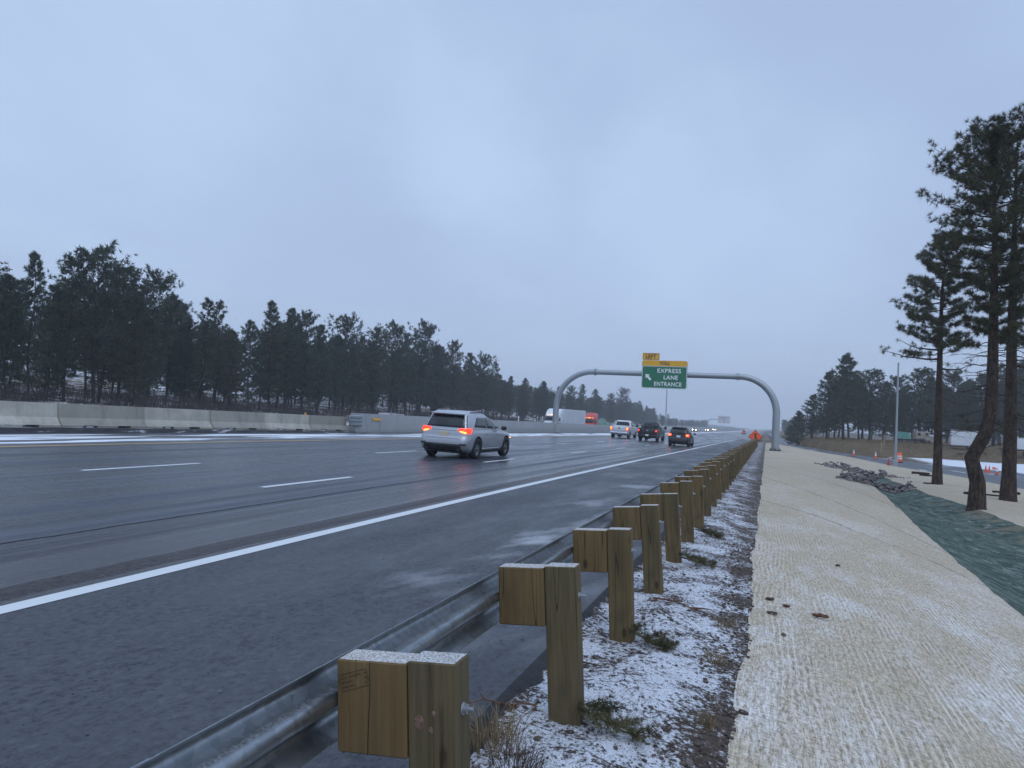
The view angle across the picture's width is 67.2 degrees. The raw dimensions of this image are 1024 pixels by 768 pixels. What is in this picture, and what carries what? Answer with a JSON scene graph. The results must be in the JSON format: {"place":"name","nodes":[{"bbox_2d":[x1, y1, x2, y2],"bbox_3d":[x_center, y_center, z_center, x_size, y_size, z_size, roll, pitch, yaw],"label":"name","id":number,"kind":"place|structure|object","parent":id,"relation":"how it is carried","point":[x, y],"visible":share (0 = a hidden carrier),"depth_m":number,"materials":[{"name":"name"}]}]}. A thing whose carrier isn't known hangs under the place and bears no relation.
{"place":"outdoors","nodes":[
{"label":"outdoors","id":0,"kind":"place"},
{"bbox_2d":[83,425,751,431],"bbox_3d":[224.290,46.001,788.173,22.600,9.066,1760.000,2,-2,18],"label":"oncoming road","id":1,"kind":"structure","parent":0,"point":[711,430],"depth_m":384.46,"materials":[{"name":"grey asphalt"}]},
{"bbox_2d":[562,409,585,423],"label":"box trailer","id":2,"kind":"object","parent":1,"relation":"on","point":[574,416],"visible":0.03,"depth_m":124.97,"materials":[{"name":"metal"}]},
{"bbox_2d":[0,370,1023,702],"bbox_3d":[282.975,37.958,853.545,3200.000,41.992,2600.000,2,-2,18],"label":"ground","id":3,"kind":"structure","parent":0,"point":[874,452],"depth_m":111.36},
{"bbox_2d":[0,262,22,371],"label":"pine tree","id":4,"kind":"object","parent":3,"relation":"on","point":[1,298],"visible":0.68,"depth_m":66.03,"materials":[{"name":"green plant"}]},
{"bbox_2d":[1,278,37,383],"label":"pine tree","id":5,"kind":"object","parent":3,"relation":"on","point":[22,281],"visible":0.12,"depth_m":86.78,"materials":[{"name":"green plant"}]},
{"bbox_2d":[0,274,41,398],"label":"pine tree","id":6,"kind":"object","parent":3,"relation":"on","point":[11,282],"visible":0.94,"depth_m":66.37,"materials":[{"name":"green plant"}]},
{"bbox_2d":[5,250,57,399],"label":"pine tree","id":7,"kind":"object","parent":3,"relation":"on","point":[34,256],"visible":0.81,"depth_m":68.47,"materials":[{"name":"green plant"}]},
{"bbox_2d":[26,306,74,396],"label":"pine tree","id":8,"kind":"object","parent":3,"relation":"on","point":[45,382],"visible":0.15,"depth_m":73.87,"materials":[{"name":"green plant"}]},
{"bbox_2d":[27,284,77,398],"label":"pine tree","id":9,"kind":"object","parent":3,"relation":"on","point":[58,305],"visible":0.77,"depth_m":72.27,"materials":[{"name":"green plant"}]},
{"bbox_2d":[35,253,98,400],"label":"pine tree","id":10,"kind":"object","parent":3,"relation":"on","point":[70,262],"visible":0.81,"depth_m":73.82,"materials":[{"name":"green plant"}]},
{"bbox_2d":[62,277,104,396],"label":"pine tree","id":11,"kind":"object","parent":3,"relation":"on","point":[85,382],"visible":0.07,"depth_m":82.77,"materials":[{"name":"green plant"}]},
{"bbox_2d":[59,239,140,402],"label":"pine tree","id":12,"kind":"object","parent":3,"relation":"on","point":[105,273],"visible":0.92,"depth_m":75.58,"materials":[{"name":"green plant"}]},
{"bbox_2d":[76,289,138,402],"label":"pine tree","id":13,"kind":"object","parent":3,"relation":"on","point":[114,370],"visible":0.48,"depth_m":78.09,"materials":[{"name":"green plant"}]},
{"bbox_2d":[95,261,157,403],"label":"pine tree","id":14,"kind":"object","parent":3,"relation":"on","point":[132,284],"visible":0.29,"depth_m":80.72,"materials":[{"name":"green plant"}]},
{"bbox_2d":[114,290,160,405],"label":"pine tree","id":15,"kind":"object","parent":3,"relation":"on","point":[141,315],"visible":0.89,"depth_m":79.43,"materials":[{"name":"green plant"}]},
{"bbox_2d":[120,264,185,399],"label":"pine tree","id":16,"kind":"object","parent":3,"relation":"on","point":[161,287],"visible":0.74,"depth_m":82.21,"materials":[{"name":"green plant"}]},
{"bbox_2d":[149,294,192,404],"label":"pine tree","id":17,"kind":"object","parent":3,"relation":"on","point":[173,361],"visible":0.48,"depth_m":89.16,"materials":[{"name":"green plant"}]},
{"bbox_2d":[165,316,206,404],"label":"pine tree","id":18,"kind":"object","parent":3,"relation":"on","point":[189,321],"visible":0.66,"depth_m":90.59,"materials":[{"name":"green plant"}]},
{"bbox_2d":[185,322,223,402],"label":"pine tree","id":19,"kind":"object","parent":3,"relation":"on","point":[209,374],"visible":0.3,"depth_m":95.59,"materials":[{"name":"green plant"}]},
{"bbox_2d":[187,296,222,403],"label":"pine tree","id":20,"kind":"object","parent":3,"relation":"on","point":[200,365],"visible":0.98,"depth_m":89.31,"materials":[{"name":"green plant"}]},
{"bbox_2d":[205,300,237,406],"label":"pine tree","id":21,"kind":"object","parent":3,"relation":"on","point":[220,306],"visible":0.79,"depth_m":96.31,"materials":[{"name":"green plant"}]},
{"bbox_2d":[213,328,245,403],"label":"pine tree","id":22,"kind":"object","parent":3,"relation":"on","point":[225,345],"visible":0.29,"depth_m":101.40,"materials":[{"name":"green plant"}]},
{"bbox_2d":[217,330,246,404],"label":"pine tree","id":23,"kind":"object","parent":3,"relation":"on","point":[235,353],"visible":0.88,"depth_m":98.17,"materials":[{"name":"green plant"}]},
{"bbox_2d":[236,319,265,409],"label":"pine tree","id":24,"kind":"object","parent":3,"relation":"on","point":[249,368],"visible":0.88,"depth_m":102.86,"materials":[{"name":"green plant"}]},
{"bbox_2d":[242,327,278,408],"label":"pine tree","id":25,"kind":"object","parent":3,"relation":"on","point":[266,338],"visible":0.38,"depth_m":106.39,"materials":[{"name":"green plant"}]},
{"bbox_2d":[0,378,534,421],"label":"undergrowth","id":26,"kind":"object","parent":3,"relation":"on","point":[188,404],"visible":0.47,"depth_m":82.56,"materials":[{"name":"plant"}]},
{"bbox_2d":[250,299,285,407],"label":"pine tree","id":27,"kind":"object","parent":3,"relation":"on","point":[270,393],"visible":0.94,"depth_m":105.44,"materials":[{"name":"green plant"}]},
{"bbox_2d":[269,330,303,406],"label":"pine tree","id":28,"kind":"object","parent":3,"relation":"on","point":[288,336],"visible":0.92,"depth_m":106.78,"materials":[{"name":"green plant"}]},
{"bbox_2d":[273,307,306,408],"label":"pine tree","id":29,"kind":"object","parent":3,"relation":"on","point":[291,317],"visible":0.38,"depth_m":110.66,"materials":[{"name":"green plant"}]},
{"bbox_2d":[283,308,331,408],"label":"pine tree","id":30,"kind":"object","parent":3,"relation":"on","point":[309,348],"visible":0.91,"depth_m":108.72,"materials":[{"name":"green plant"}]},
{"bbox_2d":[305,324,334,411],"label":"pine tree","id":31,"kind":"object","parent":3,"relation":"on","point":[319,386],"visible":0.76,"depth_m":113.27,"materials":[{"name":"green plant"}]},
{"bbox_2d":[320,334,352,413],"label":"pine tree","id":32,"kind":"object","parent":3,"relation":"on","point":[338,340],"visible":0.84,"depth_m":121.17,"materials":[{"name":"green plant"}]},
{"bbox_2d":[324,311,366,411],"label":"pine tree","id":33,"kind":"object","parent":3,"relation":"on","point":[346,325],"visible":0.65,"depth_m":124.62,"materials":[{"name":"green plant"}]},
{"bbox_2d":[340,342,365,413],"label":"pine tree","id":34,"kind":"object","parent":3,"relation":"on","point":[355,390],"visible":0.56,"depth_m":127.72,"materials":[{"name":"green plant"}]},
{"bbox_2d":[345,335,374,412],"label":"pine tree","id":35,"kind":"object","parent":3,"relation":"on","point":[362,339],"visible":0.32,"depth_m":131.56,"materials":[{"name":"green plant"}]},
{"bbox_2d":[355,339,390,411],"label":"pine tree","id":36,"kind":"object","parent":3,"relation":"on","point":[371,344],"visible":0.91,"depth_m":130.92,"materials":[{"name":"green plant"}]},
{"bbox_2d":[360,326,392,410],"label":"pine tree","id":37,"kind":"object","parent":3,"relation":"on","point":[377,332],"visible":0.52,"depth_m":133.26,"materials":[{"name":"green plant"}]},
{"bbox_2d":[0,429,765,767],"bbox_3d":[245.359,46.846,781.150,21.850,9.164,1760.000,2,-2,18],"label":"highway","id":38,"kind":"structure","parent":3,"relation":"on","point":[134,667],"depth_m":8.56,"materials":[{"name":"grey asphalt"}]},
{"bbox_2d":[0,425,355,432],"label":"kerb","id":39,"kind":"structure","parent":38,"relation":"on","point":[28,429],"depth_m":28.86,"materials":[{"name":"grey concrete"}]},
{"bbox_2d":[0,401,60,426],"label":"jersey barrier","id":40,"kind":"object","parent":39,"relation":"on","point":[21,414],"visible":0.97,"depth_m":25.32,"materials":[{"name":"concrete"}]},
{"bbox_2d":[57,403,147,427],"bbox_3d":[-15.025,1.186,28.240,0.620,0.810,3.820,2,-3,19],"label":"jersey barrier","id":41,"kind":"object","parent":39,"relation":"on","point":[85,415],"visible":0.98,"depth_m":28.00,"materials":[{"name":"concrete"}]},
{"bbox_2d":[145,407,212,428],"bbox_3d":[-13.887,1.428,31.883,0.620,0.810,3.770,2,-3,18],"label":"jersey barrier","id":42,"kind":"object","parent":39,"relation":"on","point":[174,418],"visible":0.95,"depth_m":31.73,"materials":[{"name":"concrete"}]},
{"bbox_2d":[210,410,267,429],"bbox_3d":[-12.651,1.675,35.470,0.620,0.810,3.770,2,-3,18],"label":"jersey barrier","id":43,"kind":"object","parent":39,"relation":"on","point":[236,420],"visible":0.96,"depth_m":35.26,"materials":[{"name":"concrete"}]},
{"bbox_2d":[265,413,311,429],"bbox_3d":[-11.477,1.923,39.102,0.620,0.810,3.820,2,-3,18],"label":"jersey barrier","id":44,"kind":"object","parent":39,"relation":"on","point":[275,421],"visible":0.92,"depth_m":38.93,"materials":[{"name":"concrete"}]},
{"bbox_2d":[309,415,348,430],"bbox_3d":[-10.264,2.174,42.722,0.620,0.810,3.770,2,-3,18],"label":"jersey barrier","id":45,"kind":"object","parent":39,"relation":"on","point":[326,423],"visible":0.95,"depth_m":42.50,"materials":[{"name":"concrete"}]},
{"bbox_2d":[0,431,738,446],"bbox_3d":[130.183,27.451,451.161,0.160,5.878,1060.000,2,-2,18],"label":"edge line","id":46,"kind":"object","parent":38,"relation":"on","point":[202,442],"visible":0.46,"depth_m":25.48,"materials":[{"name":"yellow paint"}]},
{"bbox_2d":[0,436,747,613],"bbox_3d":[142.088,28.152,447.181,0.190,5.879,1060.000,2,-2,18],"label":"edge line","id":47,"kind":"object","parent":38,"relation":"on","point":[66,594],"visible":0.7,"depth_m":8.34,"materials":[{"name":"white paint"}]},
{"bbox_2d":[421,409,510,458],"bbox_3d":[-1.606,1.879,29.366,2.430,1.710,5.016,3,-2,19],"label":"suv","id":48,"kind":"object","parent":38,"relation":"on","point":[473,434],"visible":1,"depth_m":27.34,"materials":[{"name":"paint"}]},
{"bbox_2d":[348,413,666,432],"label":"median wall","id":49,"kind":"structure","parent":38,"relation":"on","point":[377,423],"depth_m":52.65,"materials":[{"name":"concrete"}]},
{"bbox_2d":[610,420,637,438],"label":"pickup truck","id":50,"kind":"object","parent":38,"relation":"on","point":[620,428],"visible":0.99,"depth_m":83.43,"materials":[{"name":"paint"}]},
{"bbox_2d":[637,422,666,441],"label":"pickup truck","id":51,"kind":"object","parent":38,"relation":"on","point":[649,430],"visible":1,"depth_m":77.88,"materials":[{"name":"paint"}]},
{"bbox_2d":[551,369,784,451],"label":"sign arch","id":52,"kind":"structure","parent":38,"relation":"on","point":[767,389],"depth_m":82.03,"materials":[{"name":"metal"}]},
{"bbox_2d":[641,353,687,389],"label":"highway sign","id":53,"kind":"object","parent":52,"relation":"attached to","point":[657,372],"visible":1,"depth_m":83.41,"materials":[{"name":"metal"}]},
{"bbox_2d":[668,426,695,446],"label":"suv","id":54,"kind":"object","parent":38,"relation":"on","point":[680,435],"visible":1,"depth_m":66.61,"materials":[{"name":"paint"}]},
{"bbox_2d":[377,319,411,411],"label":"pine tree","id":55,"kind":"object","parent":3,"relation":"on","point":[397,329],"visible":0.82,"depth_m":141.95,"materials":[{"name":"green plant"}]},
{"bbox_2d":[383,348,416,412],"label":"pine tree","id":56,"kind":"object","parent":3,"relation":"on","point":[402,386],"visible":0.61,"depth_m":144.15,"materials":[{"name":"green plant"}]},
{"bbox_2d":[393,332,422,412],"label":"pine tree","id":57,"kind":"object","parent":3,"relation":"on","point":[406,336],"visible":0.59,"depth_m":145.76,"materials":[{"name":"green plant"}]},
{"bbox_2d":[408,341,438,414],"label":"pine tree","id":58,"kind":"object","parent":3,"relation":"on","point":[423,346],"visible":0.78,"depth_m":148.90,"materials":[{"name":"green plant"}]},
{"bbox_2d":[407,317,443,413],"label":"pine tree","id":59,"kind":"object","parent":3,"relation":"on","point":[426,331],"visible":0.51,"depth_m":152.49,"materials":[{"name":"green plant"}]},
{"bbox_2d":[424,345,449,412],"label":"pine tree","id":60,"kind":"object","parent":3,"relation":"on","point":[441,374],"visible":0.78,"depth_m":154.72,"materials":[{"name":"green plant"}]},
{"bbox_2d":[442,340,468,409],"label":"pine tree","id":61,"kind":"object","parent":3,"relation":"on","point":[454,348],"visible":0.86,"depth_m":159.00,"materials":[{"name":"green plant"}]},
{"bbox_2d":[456,352,480,410],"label":"pine tree","id":62,"kind":"object","parent":3,"relation":"on","point":[467,366],"visible":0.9,"depth_m":168.62,"materials":[{"name":"green plant"}]},
{"bbox_2d":[471,352,498,414],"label":"pine tree","id":63,"kind":"object","parent":3,"relation":"on","point":[486,372],"visible":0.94,"depth_m":178.01,"materials":[{"name":"green plant"}]},
{"bbox_2d":[488,362,503,416],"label":"pine tree","id":64,"kind":"object","parent":3,"relation":"on","point":[496,375],"visible":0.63,"depth_m":196.42,"materials":[{"name":"green plant"}]},
{"bbox_2d":[500,375,516,417],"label":"pine tree","id":65,"kind":"object","parent":3,"relation":"on","point":[508,407],"visible":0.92,"depth_m":202.98,"materials":[{"name":"green plant"}]},
{"bbox_2d":[513,385,531,415],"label":"pine tree","id":66,"kind":"object","parent":3,"relation":"on","point":[523,398],"visible":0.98,"depth_m":215.64,"materials":[{"name":"green plant"}]},
{"bbox_2d":[534,381,550,421],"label":"pine tree","id":67,"kind":"object","parent":3,"relation":"on","point":[544,388],"visible":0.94,"depth_m":229.70,"materials":[{"name":"green plant"}]},
{"bbox_2d":[563,385,578,409],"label":"pine tree","id":68,"kind":"object","parent":3,"relation":"on","point":[573,403],"visible":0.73,"depth_m":259.35,"materials":[{"name":"green plant"}]},
{"bbox_2d":[576,384,589,412],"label":"pine tree","id":69,"kind":"object","parent":3,"relation":"on","point":[580,398],"visible":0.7,"depth_m":275.69,"materials":[{"name":"green plant"}]},
{"bbox_2d":[605,393,616,423],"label":"pine tree","id":70,"kind":"object","parent":3,"relation":"on","point":[611,409],"visible":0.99,"depth_m":337.50,"materials":[{"name":"green plant"}]},
{"bbox_2d":[470,442,765,767],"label":"verge","id":71,"kind":"structure","parent":3,"relation":"on","point":[734,515],"depth_m":5.81,"materials":[{"name":"white snow"}]},
{"bbox_2d":[131,439,757,767],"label":"guardrail","id":72,"kind":"object","parent":71,"relation":"on","point":[401,690],"visible":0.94,"depth_m":3.75,"materials":[{"name":"wood"}]},
{"bbox_2d":[469,697,546,766],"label":"dry grass tuft","id":73,"kind":"object","parent":71,"relation":"on","point":[474,740],"visible":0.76,"depth_m":4.23,"materials":[{"name":"beige plant"}]},
{"bbox_2d":[471,732,556,767],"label":"dry grass tuft","id":74,"kind":"object","parent":71,"relation":"on","point":[524,763],"visible":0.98,"depth_m":4.02,"materials":[{"name":"brown plant"}]},
{"bbox_2d":[573,691,662,749],"bbox_3d":[0.613,1.970,4.535,0.530,0.231,0.427,2,-2,30],"label":"grass tuft","id":75,"kind":"object","parent":71,"relation":"on","point":[598,714],"visible":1,"depth_m":4.51,"materials":[{"name":"green plant"}]},
{"bbox_2d":[627,619,680,651],"bbox_3d":[1.161,2.074,6.322,0.480,0.234,0.384,1,-3,36],"label":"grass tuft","id":76,"kind":"object","parent":71,"relation":"on","point":[665,644],"visible":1,"depth_m":6.30,"materials":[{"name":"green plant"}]},
{"bbox_2d":[678,549,718,569],"bbox_3d":[2.400,2.260,9.943,0.558,0.257,0.373,2,-2,28],"label":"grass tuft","id":77,"kind":"object","parent":71,"relation":"on","point":[703,560],"visible":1,"depth_m":9.90,"materials":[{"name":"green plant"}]},
{"bbox_2d":[615,388,630,417],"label":"pine tree","id":78,"kind":"object","parent":3,"relation":"on","point":[624,392],"visible":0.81,"depth_m":366.00,"materials":[{"name":"green plant"}]},
{"bbox_2d":[617,400,708,427],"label":"wood","id":79,"kind":"object","parent":3,"relation":"on","point":[646,414],"visible":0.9,"depth_m":495.29,"materials":[{"name":"green plant"}]},
{"bbox_2d":[786,410,808,444],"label":"pine tree","id":80,"kind":"object","parent":3,"relation":"on","point":[798,413],"visible":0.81,"depth_m":139.83,"materials":[{"name":"green plant"}]},
{"bbox_2d":[797,394,825,438],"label":"pine tree","id":81,"kind":"object","parent":3,"relation":"on","point":[809,403],"visible":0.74,"depth_m":133.75,"materials":[{"name":"green plant"}]},
{"bbox_2d":[810,369,842,439],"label":"pine tree","id":82,"kind":"object","parent":3,"relation":"on","point":[827,389],"visible":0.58,"depth_m":126.92,"materials":[{"name":"green plant"}]},
{"bbox_2d":[817,352,872,440],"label":"pine tree","id":83,"kind":"object","parent":3,"relation":"on","point":[844,371],"visible":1,"depth_m":121.72,"materials":[{"name":"green plant"}]},
{"bbox_2d":[851,368,889,439],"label":"pine tree","id":84,"kind":"object","parent":3,"relation":"on","point":[871,389],"visible":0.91,"depth_m":123.41,"materials":[{"name":"green plant"}]},
{"bbox_2d":[874,382,898,436],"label":"pine tree","id":85,"kind":"object","parent":3,"relation":"on","point":[887,391],"visible":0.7,"depth_m":131.75,"materials":[{"name":"green plant"}]},
{"bbox_2d":[883,374,910,441],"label":"pine tree","id":86,"kind":"object","parent":3,"relation":"on","point":[901,414],"visible":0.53,"depth_m":133.61,"materials":[{"name":"green plant"}]},
{"bbox_2d":[889,385,917,435],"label":"pine tree","id":87,"kind":"object","parent":3,"relation":"on","point":[906,427],"visible":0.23,"depth_m":137.74,"materials":[{"name":"green plant"}]},
{"bbox_2d":[807,436,1023,463],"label":"dry grass","id":88,"kind":"structure","parent":3,"relation":"on","point":[903,442],"depth_m":112.74,"materials":[{"name":"brown plant"}]},
{"bbox_2d":[898,367,935,431],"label":"pine tree","id":89,"kind":"object","parent":3,"relation":"on","point":[923,379],"visible":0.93,"depth_m":126.64,"materials":[{"name":"green plant"}]},
{"bbox_2d":[914,380,946,442],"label":"pine tree","id":90,"kind":"object","parent":3,"relation":"on","point":[923,425],"visible":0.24,"depth_m":135.89,"materials":[{"name":"green plant"}]},
{"bbox_2d":[933,370,976,431],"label":"pine tree","id":91,"kind":"object","parent":3,"relation":"on","point":[955,378],"visible":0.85,"depth_m":129.72,"materials":[{"name":"green plant"}]},
{"bbox_2d":[942,430,987,448],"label":"cargo trailer","id":92,"kind":"object","parent":3,"relation":"on","point":[966,441],"visible":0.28,"depth_m":111.49,"materials":[{"name":"metal"}]},
{"bbox_2d":[962,373,1003,436],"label":"pine tree","id":93,"kind":"object","parent":3,"relation":"on","point":[981,380],"visible":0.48,"depth_m":127.88,"materials":[{"name":"green plant"}]},
{"bbox_2d":[997,372,1023,438],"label":"pine tree","id":94,"kind":"object","parent":3,"relation":"on","point":[1002,387],"visible":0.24,"depth_m":127.58,"materials":[{"name":"green plant"}]},
{"bbox_2d":[0,0,1023,439],"label":"sky","id":95,"kind":"structure","parent":0,"point":[561,189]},
{"bbox_2d":[470,515,680,756],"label":"pavement edge","id":96,"kind":"object","parent":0,"point":[530,676],"visible":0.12,"depth_m":5.32,"materials":[{"name":"concrete"}]},
{"bbox_2d":[726,443,1023,767],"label":"embankment","id":97,"kind":"structure","parent":0,"point":[908,652],"depth_m":7.76,"materials":[{"name":"soil"}]},
{"bbox_2d":[767,433,1023,488],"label":"side road","id":98,"kind":"structure","parent":0,"point":[962,472],"depth_m":71.89,"materials":[{"name":"grey asphalt"}]},
{"bbox_2d":[779,444,1023,526],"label":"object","id":99,"kind":"structure","parent":0,"point":[952,488],"depth_m":41.43,"materials":[{"name":"soil"}]},
{"bbox_2d":[892,362,898,465],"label":"light pole","id":100,"kind":"object","parent":99,"relation":"on","point":[895,462],"visible":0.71,"depth_m":70.08,"materials":[{"name":"grey metal"}]},
{"bbox_2d":[879,227,979,484],"bbox_3d":[22.871,-1.514,42.455,5.180,14.323,4.928,2,-2,18],"label":"tall pine","id":101,"kind":"object","parent":99,"relation":"on","point":[937,341],"visible":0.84,"depth_m":41.85,"materials":[{"name":"green plant"}]},
{"bbox_2d":[914,101,1023,510],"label":"tall pine","id":102,"kind":"object","parent":99,"relation":"on","point":[991,171],"visible":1,"depth_m":27.82,"materials":[{"name":"green plant"}]},
{"bbox_2d":[951,115,1023,501],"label":"tall pine","id":103,"kind":"object","parent":99,"relation":"on","point":[1008,488],"visible":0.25,"depth_m":32.81,"materials":[{"name":"green plant"}]},
{"bbox_2d":[856,470,1023,615],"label":"ditch","id":104,"kind":"object","parent":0,"point":[986,548],"visible":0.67,"depth_m":22.16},
{"bbox_2d":[814,462,916,492],"bbox_3d":[20.916,5.389,45.111,5.128,0.627,18.245,2,-2,18],"label":"rubble","id":105,"kind":"object","parent":104,"relation":"on","point":[893,491],"visible":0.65,"depth_m":38.13,"materials":[{"name":"stone"}]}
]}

